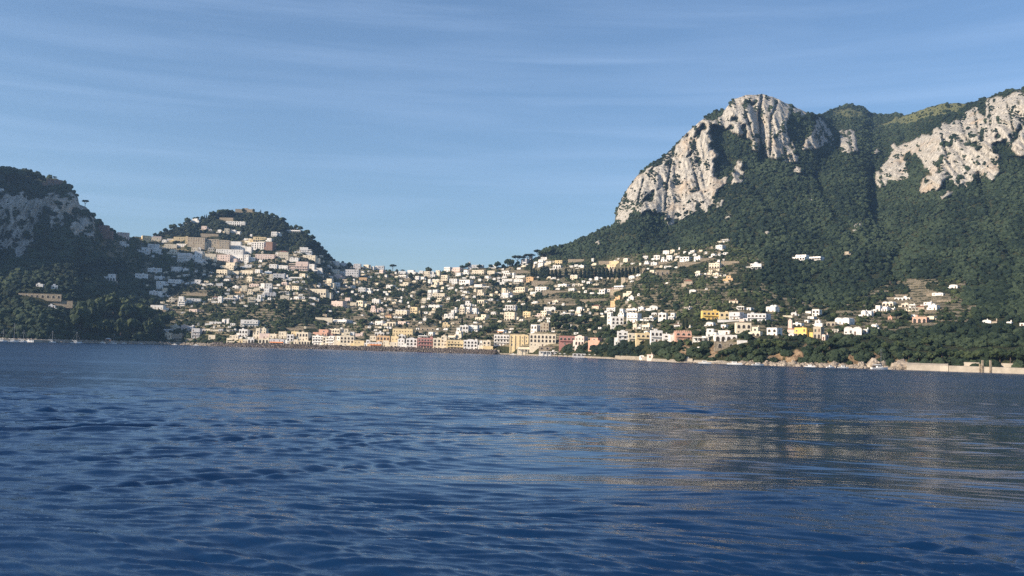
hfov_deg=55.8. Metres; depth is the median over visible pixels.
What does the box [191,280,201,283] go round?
villa
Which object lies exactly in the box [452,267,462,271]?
villa
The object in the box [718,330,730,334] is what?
house
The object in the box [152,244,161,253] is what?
house
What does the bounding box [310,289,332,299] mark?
palazzo
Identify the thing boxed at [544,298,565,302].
terrace wall
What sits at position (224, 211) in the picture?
round tree
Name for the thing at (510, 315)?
villa
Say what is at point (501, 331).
house
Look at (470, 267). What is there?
church
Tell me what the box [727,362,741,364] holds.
motor boat
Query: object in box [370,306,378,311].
house
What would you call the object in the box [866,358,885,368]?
rock outcrop
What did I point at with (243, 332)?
house
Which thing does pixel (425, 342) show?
villa
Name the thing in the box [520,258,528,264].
house
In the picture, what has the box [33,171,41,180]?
round tree
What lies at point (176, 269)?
villa
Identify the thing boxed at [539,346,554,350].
terrace wall
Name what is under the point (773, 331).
house
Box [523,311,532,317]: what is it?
house
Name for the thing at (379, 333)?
house
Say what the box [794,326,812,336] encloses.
house
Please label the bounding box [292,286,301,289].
house
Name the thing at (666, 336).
house
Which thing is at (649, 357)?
house
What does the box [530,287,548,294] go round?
villa
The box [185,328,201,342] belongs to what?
house
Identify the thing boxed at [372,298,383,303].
house
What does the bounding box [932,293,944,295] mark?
house
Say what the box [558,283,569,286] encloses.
villa
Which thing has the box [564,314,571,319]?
round tree
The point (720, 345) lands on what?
terrace wall
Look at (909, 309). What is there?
house
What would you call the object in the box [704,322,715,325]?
house
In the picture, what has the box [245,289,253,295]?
house
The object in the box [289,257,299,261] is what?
villa
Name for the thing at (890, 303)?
house
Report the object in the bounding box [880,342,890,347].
round tree
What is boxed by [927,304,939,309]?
house
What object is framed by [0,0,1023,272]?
sky
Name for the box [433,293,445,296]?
villa
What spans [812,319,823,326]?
house
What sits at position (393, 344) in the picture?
house
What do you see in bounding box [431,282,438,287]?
house
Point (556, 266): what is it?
villa
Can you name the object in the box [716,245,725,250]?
house
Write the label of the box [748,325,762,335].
house
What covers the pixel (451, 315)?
house
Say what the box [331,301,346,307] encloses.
palazzo
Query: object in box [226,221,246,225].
hotel
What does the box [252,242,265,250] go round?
palazzo
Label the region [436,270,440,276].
house
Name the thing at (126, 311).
round tree
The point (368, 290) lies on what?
house
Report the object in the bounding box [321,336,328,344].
house
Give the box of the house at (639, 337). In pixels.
[635,332,649,346]
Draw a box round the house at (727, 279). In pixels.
[723,276,733,282]
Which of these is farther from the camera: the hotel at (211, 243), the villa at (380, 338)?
the hotel at (211, 243)
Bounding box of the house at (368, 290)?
[366,288,372,293]
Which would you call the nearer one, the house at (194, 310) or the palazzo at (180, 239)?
the house at (194, 310)
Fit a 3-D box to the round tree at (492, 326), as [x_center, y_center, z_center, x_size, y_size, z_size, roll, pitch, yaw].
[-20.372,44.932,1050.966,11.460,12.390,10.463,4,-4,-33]
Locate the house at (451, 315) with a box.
[448,312,453,318]
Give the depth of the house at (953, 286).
936.64 m
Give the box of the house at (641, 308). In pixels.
[635,306,644,312]
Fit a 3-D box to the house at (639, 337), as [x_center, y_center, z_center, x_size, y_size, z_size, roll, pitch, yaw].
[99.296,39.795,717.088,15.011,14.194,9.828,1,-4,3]
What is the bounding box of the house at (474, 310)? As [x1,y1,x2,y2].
[472,308,479,313]
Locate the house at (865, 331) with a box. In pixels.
[863,327,868,333]
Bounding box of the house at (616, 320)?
[610,316,623,328]
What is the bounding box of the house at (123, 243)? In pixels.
[120,241,128,246]
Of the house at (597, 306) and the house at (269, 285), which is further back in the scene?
the house at (269, 285)
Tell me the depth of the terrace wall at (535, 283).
1436.52 m
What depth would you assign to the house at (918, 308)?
828.01 m
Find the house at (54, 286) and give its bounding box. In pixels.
[50,284,57,288]
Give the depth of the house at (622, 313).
969.08 m
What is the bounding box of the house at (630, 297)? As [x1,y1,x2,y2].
[625,295,634,303]
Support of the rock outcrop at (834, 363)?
on the hillside
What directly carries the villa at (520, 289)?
on the hillside
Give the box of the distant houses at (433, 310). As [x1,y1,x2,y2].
[146,238,727,334]
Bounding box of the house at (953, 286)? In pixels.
[948,284,958,287]
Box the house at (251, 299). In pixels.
[248,297,255,302]
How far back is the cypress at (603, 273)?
1390.30 m
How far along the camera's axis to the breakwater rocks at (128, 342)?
1017.93 m
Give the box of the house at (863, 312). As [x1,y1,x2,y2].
[861,310,869,316]
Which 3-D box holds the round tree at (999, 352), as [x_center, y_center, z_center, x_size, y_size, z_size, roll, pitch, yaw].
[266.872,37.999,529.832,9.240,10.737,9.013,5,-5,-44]
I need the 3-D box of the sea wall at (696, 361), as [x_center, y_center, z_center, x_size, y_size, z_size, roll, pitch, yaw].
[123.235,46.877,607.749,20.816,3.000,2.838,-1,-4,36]
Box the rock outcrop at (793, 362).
[788,360,799,365]
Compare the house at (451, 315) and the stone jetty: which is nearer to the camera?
the stone jetty
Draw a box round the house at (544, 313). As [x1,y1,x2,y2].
[537,311,551,317]
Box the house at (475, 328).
[469,325,479,331]
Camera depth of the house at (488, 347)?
955.37 m
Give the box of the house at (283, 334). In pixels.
[278,331,287,338]
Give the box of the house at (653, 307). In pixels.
[646,305,657,310]
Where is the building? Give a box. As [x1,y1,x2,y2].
[18,293,61,301]
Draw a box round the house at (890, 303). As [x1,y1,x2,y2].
[882,301,896,305]
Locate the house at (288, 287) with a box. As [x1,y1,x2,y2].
[285,285,292,290]
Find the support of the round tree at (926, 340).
on the hillside
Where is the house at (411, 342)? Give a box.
[403,338,417,346]
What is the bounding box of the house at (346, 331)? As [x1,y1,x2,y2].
[341,329,349,334]
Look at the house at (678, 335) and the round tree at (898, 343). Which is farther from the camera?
the house at (678, 335)
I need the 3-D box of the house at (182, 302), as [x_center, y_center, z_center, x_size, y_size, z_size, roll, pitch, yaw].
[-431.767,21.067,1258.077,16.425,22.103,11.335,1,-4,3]
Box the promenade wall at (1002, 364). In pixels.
[964,362,1012,366]
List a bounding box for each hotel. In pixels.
[187,237,206,248]
[206,239,218,248]
[215,240,230,248]
[216,249,244,254]
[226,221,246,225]
[230,241,246,249]
[255,254,275,259]
[289,262,308,270]
[345,269,359,276]
[509,334,528,352]
[529,334,555,352]
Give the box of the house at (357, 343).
[350,340,364,345]
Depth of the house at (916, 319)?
745.72 m
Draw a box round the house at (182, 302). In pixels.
[178,296,186,305]
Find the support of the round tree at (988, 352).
on the hillside
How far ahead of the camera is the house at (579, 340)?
843.52 m
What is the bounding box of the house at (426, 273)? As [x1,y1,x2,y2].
[424,271,429,276]
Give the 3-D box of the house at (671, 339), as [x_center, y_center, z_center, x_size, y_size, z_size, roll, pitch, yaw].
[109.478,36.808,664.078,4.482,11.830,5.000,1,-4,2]
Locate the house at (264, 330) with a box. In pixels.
[261,327,269,332]
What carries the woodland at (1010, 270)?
on the hillside
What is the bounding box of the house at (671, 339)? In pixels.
[668,333,673,341]
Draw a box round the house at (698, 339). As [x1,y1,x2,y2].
[692,336,708,342]
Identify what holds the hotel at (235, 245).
on the hillside
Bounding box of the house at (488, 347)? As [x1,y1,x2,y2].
[483,346,494,349]
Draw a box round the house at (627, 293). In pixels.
[623,291,633,296]
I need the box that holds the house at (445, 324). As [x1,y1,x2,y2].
[438,322,453,327]
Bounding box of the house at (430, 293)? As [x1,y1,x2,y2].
[428,290,432,296]
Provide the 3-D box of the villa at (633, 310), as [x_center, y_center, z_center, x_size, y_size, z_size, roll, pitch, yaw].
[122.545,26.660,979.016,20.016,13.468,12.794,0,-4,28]
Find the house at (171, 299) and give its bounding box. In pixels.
[166,297,174,301]
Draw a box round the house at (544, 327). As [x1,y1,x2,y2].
[540,322,553,331]
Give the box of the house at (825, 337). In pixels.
[822,333,828,339]
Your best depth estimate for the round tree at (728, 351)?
600.45 m
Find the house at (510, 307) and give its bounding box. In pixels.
[503,305,513,310]
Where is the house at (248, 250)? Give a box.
[245,247,252,253]
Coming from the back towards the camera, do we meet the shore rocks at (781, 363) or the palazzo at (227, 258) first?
the palazzo at (227, 258)
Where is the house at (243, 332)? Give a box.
[237,328,250,338]
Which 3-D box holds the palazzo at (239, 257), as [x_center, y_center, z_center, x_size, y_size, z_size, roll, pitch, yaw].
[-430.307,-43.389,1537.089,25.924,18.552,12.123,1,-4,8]
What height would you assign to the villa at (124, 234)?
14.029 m
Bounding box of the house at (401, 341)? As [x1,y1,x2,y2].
[398,338,404,346]
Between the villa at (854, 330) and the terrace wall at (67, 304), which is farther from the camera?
the terrace wall at (67, 304)
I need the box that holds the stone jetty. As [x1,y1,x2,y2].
[0,339,51,342]
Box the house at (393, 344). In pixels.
[386,342,397,346]
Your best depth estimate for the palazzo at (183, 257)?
1506.49 m
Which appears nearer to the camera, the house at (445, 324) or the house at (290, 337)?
the house at (290, 337)
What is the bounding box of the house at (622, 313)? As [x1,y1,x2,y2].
[618,309,626,316]
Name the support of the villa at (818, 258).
on the hillside
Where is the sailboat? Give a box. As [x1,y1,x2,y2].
[870,350,887,368]
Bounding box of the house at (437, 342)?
[433,337,440,347]
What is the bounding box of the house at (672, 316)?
[668,313,675,319]
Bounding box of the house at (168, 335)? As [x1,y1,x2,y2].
[165,332,172,339]
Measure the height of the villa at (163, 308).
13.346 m
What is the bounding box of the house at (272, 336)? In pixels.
[269,333,278,338]
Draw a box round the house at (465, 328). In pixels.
[460,325,468,331]
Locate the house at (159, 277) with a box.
[154,275,162,279]
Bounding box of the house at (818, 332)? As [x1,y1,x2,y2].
[813,327,823,338]
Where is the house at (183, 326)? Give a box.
[179,324,188,330]
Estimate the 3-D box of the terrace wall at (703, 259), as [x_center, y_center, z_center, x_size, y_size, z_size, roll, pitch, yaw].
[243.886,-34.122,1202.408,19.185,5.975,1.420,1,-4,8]
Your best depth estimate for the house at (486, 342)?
956.70 m
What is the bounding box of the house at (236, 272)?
[231,271,242,274]
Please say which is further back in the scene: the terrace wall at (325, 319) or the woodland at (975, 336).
the terrace wall at (325, 319)
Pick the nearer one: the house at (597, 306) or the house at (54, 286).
the house at (54, 286)
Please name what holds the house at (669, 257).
on the hillside
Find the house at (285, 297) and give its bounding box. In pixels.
[278,295,289,299]
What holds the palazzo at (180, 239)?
on the hillside
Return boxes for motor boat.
[698,361,710,363]
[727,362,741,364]
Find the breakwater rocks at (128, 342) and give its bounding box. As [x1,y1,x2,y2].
[0,338,211,345]
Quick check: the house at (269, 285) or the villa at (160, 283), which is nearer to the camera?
the house at (269, 285)
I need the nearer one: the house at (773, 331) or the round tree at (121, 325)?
the house at (773, 331)
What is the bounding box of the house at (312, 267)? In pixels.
[309,264,318,273]
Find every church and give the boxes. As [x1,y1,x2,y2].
[468,261,483,269]
[787,319,793,332]
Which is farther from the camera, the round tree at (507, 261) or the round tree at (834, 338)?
the round tree at (507, 261)
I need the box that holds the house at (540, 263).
[538,261,545,266]
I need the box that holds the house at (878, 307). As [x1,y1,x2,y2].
[875,305,882,310]
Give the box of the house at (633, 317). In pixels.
[627,313,642,322]
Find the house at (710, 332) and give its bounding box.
[706,329,720,336]
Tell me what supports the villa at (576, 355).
on the hillside
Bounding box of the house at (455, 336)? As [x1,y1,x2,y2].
[448,334,461,338]
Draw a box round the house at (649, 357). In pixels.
[647,352,653,360]
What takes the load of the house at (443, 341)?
on the hillside
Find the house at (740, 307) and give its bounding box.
[736,306,745,309]
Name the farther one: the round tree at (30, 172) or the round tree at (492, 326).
the round tree at (30, 172)
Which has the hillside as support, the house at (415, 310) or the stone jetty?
the house at (415, 310)
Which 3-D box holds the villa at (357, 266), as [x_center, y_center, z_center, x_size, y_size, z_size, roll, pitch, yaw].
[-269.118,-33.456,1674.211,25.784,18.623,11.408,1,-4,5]
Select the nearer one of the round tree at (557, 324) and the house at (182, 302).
the round tree at (557, 324)
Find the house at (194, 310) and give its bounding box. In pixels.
[189,309,201,311]
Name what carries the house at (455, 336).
on the hillside
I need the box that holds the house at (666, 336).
[662,332,669,340]
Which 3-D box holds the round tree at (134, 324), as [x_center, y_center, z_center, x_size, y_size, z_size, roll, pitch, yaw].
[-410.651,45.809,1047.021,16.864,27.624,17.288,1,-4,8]
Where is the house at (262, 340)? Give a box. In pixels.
[258,338,269,342]
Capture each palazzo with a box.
[42,179,62,185]
[98,225,113,239]
[138,247,150,254]
[147,267,161,272]
[160,244,176,248]
[169,237,185,241]
[177,253,191,262]
[192,251,202,259]
[217,255,238,262]
[219,262,236,269]
[232,254,243,261]
[240,319,265,326]
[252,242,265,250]
[294,247,311,254]
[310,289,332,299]
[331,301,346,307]
[392,328,414,335]
[459,279,472,284]
[470,270,485,274]
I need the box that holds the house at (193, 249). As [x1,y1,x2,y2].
[191,247,198,252]
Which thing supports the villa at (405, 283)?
on the hillside
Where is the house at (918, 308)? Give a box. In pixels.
[915,305,924,310]
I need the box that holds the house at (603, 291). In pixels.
[598,288,606,293]
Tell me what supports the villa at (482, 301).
on the hillside
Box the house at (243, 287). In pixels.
[240,285,247,290]
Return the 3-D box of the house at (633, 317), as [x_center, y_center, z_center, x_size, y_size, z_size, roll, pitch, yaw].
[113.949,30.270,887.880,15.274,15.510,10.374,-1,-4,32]
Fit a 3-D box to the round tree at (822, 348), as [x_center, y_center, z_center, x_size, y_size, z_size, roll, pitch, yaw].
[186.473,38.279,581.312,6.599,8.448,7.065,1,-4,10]
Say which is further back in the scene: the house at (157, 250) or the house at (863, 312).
the house at (157, 250)
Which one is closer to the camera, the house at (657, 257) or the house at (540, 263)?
the house at (657, 257)
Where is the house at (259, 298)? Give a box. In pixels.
[256,295,263,301]
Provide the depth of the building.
1014.97 m
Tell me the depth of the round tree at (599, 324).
940.69 m
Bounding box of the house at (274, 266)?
[269,264,277,268]
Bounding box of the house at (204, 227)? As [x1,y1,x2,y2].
[199,226,209,229]
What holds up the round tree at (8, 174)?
on the hillside
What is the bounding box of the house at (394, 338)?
[391,335,399,341]
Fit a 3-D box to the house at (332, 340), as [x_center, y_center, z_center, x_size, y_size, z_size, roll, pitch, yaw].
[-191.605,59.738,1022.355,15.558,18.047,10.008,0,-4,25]
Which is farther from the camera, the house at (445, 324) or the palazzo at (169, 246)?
the palazzo at (169, 246)
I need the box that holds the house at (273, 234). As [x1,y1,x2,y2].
[271,232,277,236]
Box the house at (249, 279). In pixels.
[247,276,253,281]
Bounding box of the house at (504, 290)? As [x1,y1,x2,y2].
[502,288,508,292]
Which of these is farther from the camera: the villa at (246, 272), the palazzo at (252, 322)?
the villa at (246, 272)
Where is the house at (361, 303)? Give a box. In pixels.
[357,300,368,306]
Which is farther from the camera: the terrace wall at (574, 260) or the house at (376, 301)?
the terrace wall at (574, 260)
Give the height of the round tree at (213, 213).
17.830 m
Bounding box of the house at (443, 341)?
[441,335,447,347]
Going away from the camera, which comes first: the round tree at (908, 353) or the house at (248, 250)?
the round tree at (908, 353)
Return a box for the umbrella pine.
[512,255,521,260]
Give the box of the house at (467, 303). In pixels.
[465,301,473,305]
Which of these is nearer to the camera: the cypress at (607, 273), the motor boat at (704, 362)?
the motor boat at (704, 362)
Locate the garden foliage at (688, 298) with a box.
[88,235,991,344]
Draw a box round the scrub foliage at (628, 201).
[0,91,1023,359]
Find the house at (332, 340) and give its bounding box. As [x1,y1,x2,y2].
[325,336,333,344]
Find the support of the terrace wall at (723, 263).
on the hillside
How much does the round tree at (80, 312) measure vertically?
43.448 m
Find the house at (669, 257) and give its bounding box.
[666,255,672,261]
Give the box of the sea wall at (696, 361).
[694,360,718,362]
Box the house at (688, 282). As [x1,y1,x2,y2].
[682,280,692,286]
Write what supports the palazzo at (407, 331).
on the hillside
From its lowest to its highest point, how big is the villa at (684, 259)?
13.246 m
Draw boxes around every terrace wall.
[49,301,72,307]
[186,293,206,295]
[201,233,218,236]
[219,217,232,220]
[286,328,303,330]
[315,317,331,322]
[420,327,435,329]
[466,314,477,317]
[532,281,548,286]
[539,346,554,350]
[542,290,566,295]
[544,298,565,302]
[568,259,583,262]
[580,299,602,302]
[599,261,608,264]
[656,270,668,275]
[678,262,700,266]
[700,258,714,261]
[714,341,736,351]
[718,320,738,321]
[721,261,738,265]
[737,340,746,343]
[894,294,907,296]
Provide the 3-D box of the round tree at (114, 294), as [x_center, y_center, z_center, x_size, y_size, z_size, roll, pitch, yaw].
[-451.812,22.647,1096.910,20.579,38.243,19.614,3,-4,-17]
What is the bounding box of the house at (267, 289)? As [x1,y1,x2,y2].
[263,288,271,293]
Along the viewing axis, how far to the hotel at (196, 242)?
1579.85 m
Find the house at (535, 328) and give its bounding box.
[528,324,539,333]
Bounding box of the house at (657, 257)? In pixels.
[652,255,660,259]
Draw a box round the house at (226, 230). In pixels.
[223,228,229,233]
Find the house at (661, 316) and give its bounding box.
[658,312,667,321]
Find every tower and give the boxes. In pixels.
[244,254,250,263]
[607,312,612,324]
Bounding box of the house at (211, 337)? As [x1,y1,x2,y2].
[208,335,215,341]
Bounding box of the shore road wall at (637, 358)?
[615,356,692,360]
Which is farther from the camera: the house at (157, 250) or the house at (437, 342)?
the house at (157, 250)
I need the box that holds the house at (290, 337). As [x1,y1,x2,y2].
[284,334,294,343]
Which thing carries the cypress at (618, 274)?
on the hillside
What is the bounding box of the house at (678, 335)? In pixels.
[674,330,691,341]
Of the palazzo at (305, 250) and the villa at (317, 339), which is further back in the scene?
the palazzo at (305, 250)
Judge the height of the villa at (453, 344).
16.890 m
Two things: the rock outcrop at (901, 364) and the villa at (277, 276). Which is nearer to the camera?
the rock outcrop at (901, 364)
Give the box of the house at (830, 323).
[826,322,835,325]
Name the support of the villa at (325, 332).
on the hillside
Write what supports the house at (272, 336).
on the hillside
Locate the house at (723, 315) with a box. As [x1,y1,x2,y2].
[719,311,728,318]
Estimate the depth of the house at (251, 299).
1267.91 m
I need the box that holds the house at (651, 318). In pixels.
[643,316,655,320]
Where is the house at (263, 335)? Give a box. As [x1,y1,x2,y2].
[255,333,268,340]
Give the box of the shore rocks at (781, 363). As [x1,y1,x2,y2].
[738,360,906,369]
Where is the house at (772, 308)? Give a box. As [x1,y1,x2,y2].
[766,305,778,311]
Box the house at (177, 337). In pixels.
[171,333,183,340]
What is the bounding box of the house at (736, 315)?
[729,312,743,319]
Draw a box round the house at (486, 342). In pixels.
[479,340,490,349]
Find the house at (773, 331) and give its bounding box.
[767,328,781,334]
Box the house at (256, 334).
[253,327,261,338]
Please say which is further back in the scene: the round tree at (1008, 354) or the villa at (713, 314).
the villa at (713, 314)
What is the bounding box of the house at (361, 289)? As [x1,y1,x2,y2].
[358,287,365,292]
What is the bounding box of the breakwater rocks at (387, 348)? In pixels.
[210,342,496,353]
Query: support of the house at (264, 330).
on the hillside
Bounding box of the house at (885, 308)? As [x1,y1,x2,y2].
[881,306,889,310]
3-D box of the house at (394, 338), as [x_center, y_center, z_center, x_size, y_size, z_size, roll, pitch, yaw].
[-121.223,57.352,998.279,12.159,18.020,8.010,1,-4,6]
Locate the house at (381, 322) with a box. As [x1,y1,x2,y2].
[372,320,386,325]
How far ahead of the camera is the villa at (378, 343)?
998.97 m
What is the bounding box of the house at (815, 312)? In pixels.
[812,309,821,315]
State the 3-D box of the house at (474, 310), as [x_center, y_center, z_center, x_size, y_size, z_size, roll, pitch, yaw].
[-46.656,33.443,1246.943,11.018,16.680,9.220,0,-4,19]
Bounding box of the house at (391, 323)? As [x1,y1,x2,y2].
[383,322,397,325]
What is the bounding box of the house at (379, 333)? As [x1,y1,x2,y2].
[375,331,384,335]
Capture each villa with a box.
[104,274,117,285]
[117,232,129,239]
[135,273,147,278]
[140,235,150,242]
[149,290,164,295]
[151,305,168,311]
[152,237,160,241]
[156,281,168,285]
[162,249,179,255]
[165,279,182,283]
[171,266,182,271]
[186,218,200,223]
[186,298,204,302]
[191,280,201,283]
[194,259,206,263]
[202,254,216,259]
[205,322,221,324]
[216,269,230,274]
[223,298,237,300]
[240,264,251,267]
[241,270,254,274]
[249,283,260,287]
[250,237,266,241]
[264,242,276,250]
[265,292,275,296]
[267,273,291,280]
[269,339,285,343]
[277,265,288,270]
[278,251,293,259]
[286,230,300,232]
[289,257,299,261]
[289,331,310,343]
[298,339,310,343]
[303,255,320,263]
[312,335,325,344]
[313,329,334,335]
[323,279,335,290]
[330,328,342,334]
[332,318,347,323]
[334,274,346,280]
[334,335,355,345]
[353,263,361,269]
[367,335,390,345]
[370,341,382,345]
[395,310,409,314]
[400,282,409,285]
[406,270,417,273]
[418,336,432,347]
[428,305,442,307]
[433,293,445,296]
[441,275,449,280]
[444,267,452,271]
[447,339,463,348]
[449,279,459,282]
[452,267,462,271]
[463,339,477,348]
[472,284,485,288]
[475,314,488,319]
[477,300,487,303]
[494,334,509,345]
[499,279,513,282]
[500,292,512,298]
[504,312,519,319]
[513,287,527,292]
[514,279,525,283]
[515,275,525,278]
[517,347,528,354]
[526,277,535,281]
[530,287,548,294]
[539,350,555,355]
[544,306,555,310]
[550,265,562,269]
[553,260,563,264]
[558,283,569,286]
[559,336,574,350]
[570,275,579,279]
[573,353,586,357]
[588,338,601,350]
[604,307,615,312]
[607,260,618,271]
[610,285,625,295]
[625,308,637,312]
[680,256,691,261]
[701,310,718,319]
[705,262,721,268]
[713,332,736,341]
[743,312,770,320]
[750,262,761,268]
[791,254,808,259]
[809,256,824,260]
[835,318,854,324]
[844,327,861,334]
[895,296,911,299]
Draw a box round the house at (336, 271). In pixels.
[332,269,340,274]
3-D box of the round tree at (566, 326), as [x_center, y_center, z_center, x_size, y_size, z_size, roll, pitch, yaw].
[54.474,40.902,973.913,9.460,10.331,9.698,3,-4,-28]
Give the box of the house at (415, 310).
[410,307,420,314]
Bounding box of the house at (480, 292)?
[477,289,484,295]
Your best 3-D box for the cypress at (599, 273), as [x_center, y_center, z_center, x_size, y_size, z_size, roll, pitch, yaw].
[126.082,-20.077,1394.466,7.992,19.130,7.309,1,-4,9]
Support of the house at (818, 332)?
on the hillside
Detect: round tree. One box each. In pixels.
[0,166,22,184]
[18,169,26,177]
[26,169,37,180]
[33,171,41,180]
[70,301,90,329]
[82,299,100,330]
[94,298,106,313]
[100,294,116,317]
[109,291,120,315]
[114,317,127,335]
[115,297,130,311]
[117,302,137,319]
[127,318,141,333]
[132,302,145,319]
[139,306,154,321]
[142,321,152,332]
[160,311,172,327]
[209,211,216,216]
[219,209,227,216]
[359,318,367,322]
[426,318,434,324]
[432,314,442,322]
[482,326,491,331]
[489,324,497,332]
[504,259,511,266]
[545,246,555,254]
[549,316,556,322]
[552,321,563,327]
[557,315,564,321]
[562,324,570,329]
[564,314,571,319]
[567,317,576,321]
[574,319,582,324]
[578,324,585,330]
[580,315,589,323]
[592,316,599,323]
[595,321,603,326]
[608,329,615,334]
[696,346,705,352]
[724,349,733,354]
[727,325,734,329]
[736,349,746,357]
[743,345,753,352]
[752,349,762,355]
[753,338,763,348]
[760,339,771,346]
[770,338,778,346]
[776,340,788,347]
[811,339,819,347]
[817,345,827,351]
[823,340,835,349]
[828,336,838,342]
[859,342,868,347]
[870,337,880,341]
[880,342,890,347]
[885,274,895,284]
[890,310,901,318]
[893,340,903,346]
[901,313,910,318]
[902,350,915,358]
[912,351,923,360]
[920,337,932,345]
[925,352,936,360]
[934,347,946,356]
[945,348,955,356]
[954,350,965,357]
[964,351,976,358]
[974,348,984,358]
[982,347,997,358]
[993,348,1006,362]
[1003,349,1015,362]
[1012,347,1023,359]
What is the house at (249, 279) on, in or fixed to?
on the hillside
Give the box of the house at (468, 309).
[466,307,471,312]
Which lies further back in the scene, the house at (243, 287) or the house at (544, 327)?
the house at (243, 287)
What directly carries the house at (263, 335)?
on the hillside
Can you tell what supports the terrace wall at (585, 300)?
on the hillside
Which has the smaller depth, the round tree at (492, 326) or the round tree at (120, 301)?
the round tree at (492, 326)
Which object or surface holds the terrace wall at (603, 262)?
on the hillside
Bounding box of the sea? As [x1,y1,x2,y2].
[0,341,1023,575]
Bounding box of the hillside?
[0,90,1023,370]
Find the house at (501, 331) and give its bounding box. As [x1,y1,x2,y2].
[497,330,508,332]
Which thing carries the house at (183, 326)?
on the hillside
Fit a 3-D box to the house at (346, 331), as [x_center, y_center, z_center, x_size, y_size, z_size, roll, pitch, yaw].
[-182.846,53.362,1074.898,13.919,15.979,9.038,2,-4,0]
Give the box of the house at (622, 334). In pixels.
[614,330,627,345]
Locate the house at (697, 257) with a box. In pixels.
[694,255,701,260]
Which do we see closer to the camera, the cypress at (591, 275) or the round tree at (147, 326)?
the round tree at (147, 326)
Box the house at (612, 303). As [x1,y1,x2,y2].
[610,296,621,306]
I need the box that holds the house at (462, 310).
[460,307,467,313]
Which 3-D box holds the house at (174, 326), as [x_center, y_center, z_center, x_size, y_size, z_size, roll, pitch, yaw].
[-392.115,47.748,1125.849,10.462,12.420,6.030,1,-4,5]
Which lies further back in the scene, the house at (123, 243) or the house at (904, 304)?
the house at (123, 243)
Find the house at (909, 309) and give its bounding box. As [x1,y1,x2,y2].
[906,308,915,311]
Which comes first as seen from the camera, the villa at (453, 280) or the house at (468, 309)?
the house at (468, 309)
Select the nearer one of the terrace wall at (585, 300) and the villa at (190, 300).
the terrace wall at (585, 300)
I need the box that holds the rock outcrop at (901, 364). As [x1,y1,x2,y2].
[891,359,907,369]
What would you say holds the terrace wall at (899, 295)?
on the hillside
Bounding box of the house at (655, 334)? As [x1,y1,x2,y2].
[650,329,662,344]
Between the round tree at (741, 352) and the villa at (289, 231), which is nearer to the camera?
the round tree at (741, 352)
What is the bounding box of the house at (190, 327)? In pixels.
[186,325,194,330]
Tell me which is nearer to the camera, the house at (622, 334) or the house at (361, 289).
the house at (622, 334)
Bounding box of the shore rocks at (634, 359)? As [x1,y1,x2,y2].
[503,354,725,363]
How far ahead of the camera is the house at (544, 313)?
1138.33 m
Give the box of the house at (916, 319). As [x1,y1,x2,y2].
[912,315,928,322]
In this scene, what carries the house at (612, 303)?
on the hillside
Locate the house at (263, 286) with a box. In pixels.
[259,283,265,288]
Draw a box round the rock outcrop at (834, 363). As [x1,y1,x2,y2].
[829,361,838,366]
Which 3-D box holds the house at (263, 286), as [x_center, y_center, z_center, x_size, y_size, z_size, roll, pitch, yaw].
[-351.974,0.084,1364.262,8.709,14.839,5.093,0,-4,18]
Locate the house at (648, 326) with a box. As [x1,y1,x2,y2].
[640,323,653,330]
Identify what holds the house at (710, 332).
on the hillside
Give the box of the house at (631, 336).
[628,333,634,341]
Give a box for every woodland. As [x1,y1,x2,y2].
[0,167,161,340]
[158,212,335,260]
[533,86,1023,314]
[561,284,1023,368]
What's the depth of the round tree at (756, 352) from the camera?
590.01 m
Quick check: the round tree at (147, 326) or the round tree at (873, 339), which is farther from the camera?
the round tree at (147, 326)
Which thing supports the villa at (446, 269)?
on the hillside
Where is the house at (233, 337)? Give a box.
[226,335,239,342]
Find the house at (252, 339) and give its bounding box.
[247,337,254,342]
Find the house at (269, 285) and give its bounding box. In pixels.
[266,283,272,288]
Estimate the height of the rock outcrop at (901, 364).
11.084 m
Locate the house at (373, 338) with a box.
[370,336,376,341]
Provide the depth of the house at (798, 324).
733.82 m
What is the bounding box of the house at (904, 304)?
[898,303,908,306]
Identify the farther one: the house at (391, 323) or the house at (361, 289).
the house at (361, 289)
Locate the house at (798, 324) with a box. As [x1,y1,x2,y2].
[793,322,803,325]
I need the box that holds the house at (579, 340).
[573,335,587,349]
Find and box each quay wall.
[907,362,947,370]
[949,360,1023,373]
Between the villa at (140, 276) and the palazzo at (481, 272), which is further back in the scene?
the palazzo at (481, 272)
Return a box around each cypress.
[546,267,549,276]
[564,268,567,277]
[589,266,593,277]
[597,268,600,276]
[601,267,604,277]
[605,268,608,277]
[609,268,612,278]
[617,268,620,277]
[624,268,627,277]
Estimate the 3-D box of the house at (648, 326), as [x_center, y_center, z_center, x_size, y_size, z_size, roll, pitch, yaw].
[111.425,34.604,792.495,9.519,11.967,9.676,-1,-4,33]
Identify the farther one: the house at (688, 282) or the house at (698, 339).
the house at (688, 282)
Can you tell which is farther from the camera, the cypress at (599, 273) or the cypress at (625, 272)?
the cypress at (599, 273)
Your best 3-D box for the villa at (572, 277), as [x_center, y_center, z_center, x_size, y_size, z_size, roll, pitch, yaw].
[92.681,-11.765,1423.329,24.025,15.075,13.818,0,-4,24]
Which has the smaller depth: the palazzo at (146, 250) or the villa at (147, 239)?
the palazzo at (146, 250)
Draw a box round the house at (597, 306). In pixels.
[592,305,601,308]
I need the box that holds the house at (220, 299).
[218,296,222,302]
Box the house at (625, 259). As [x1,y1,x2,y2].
[620,258,628,266]
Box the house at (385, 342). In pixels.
[383,340,389,346]
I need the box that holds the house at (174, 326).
[170,324,178,328]
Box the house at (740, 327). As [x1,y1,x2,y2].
[735,323,750,333]

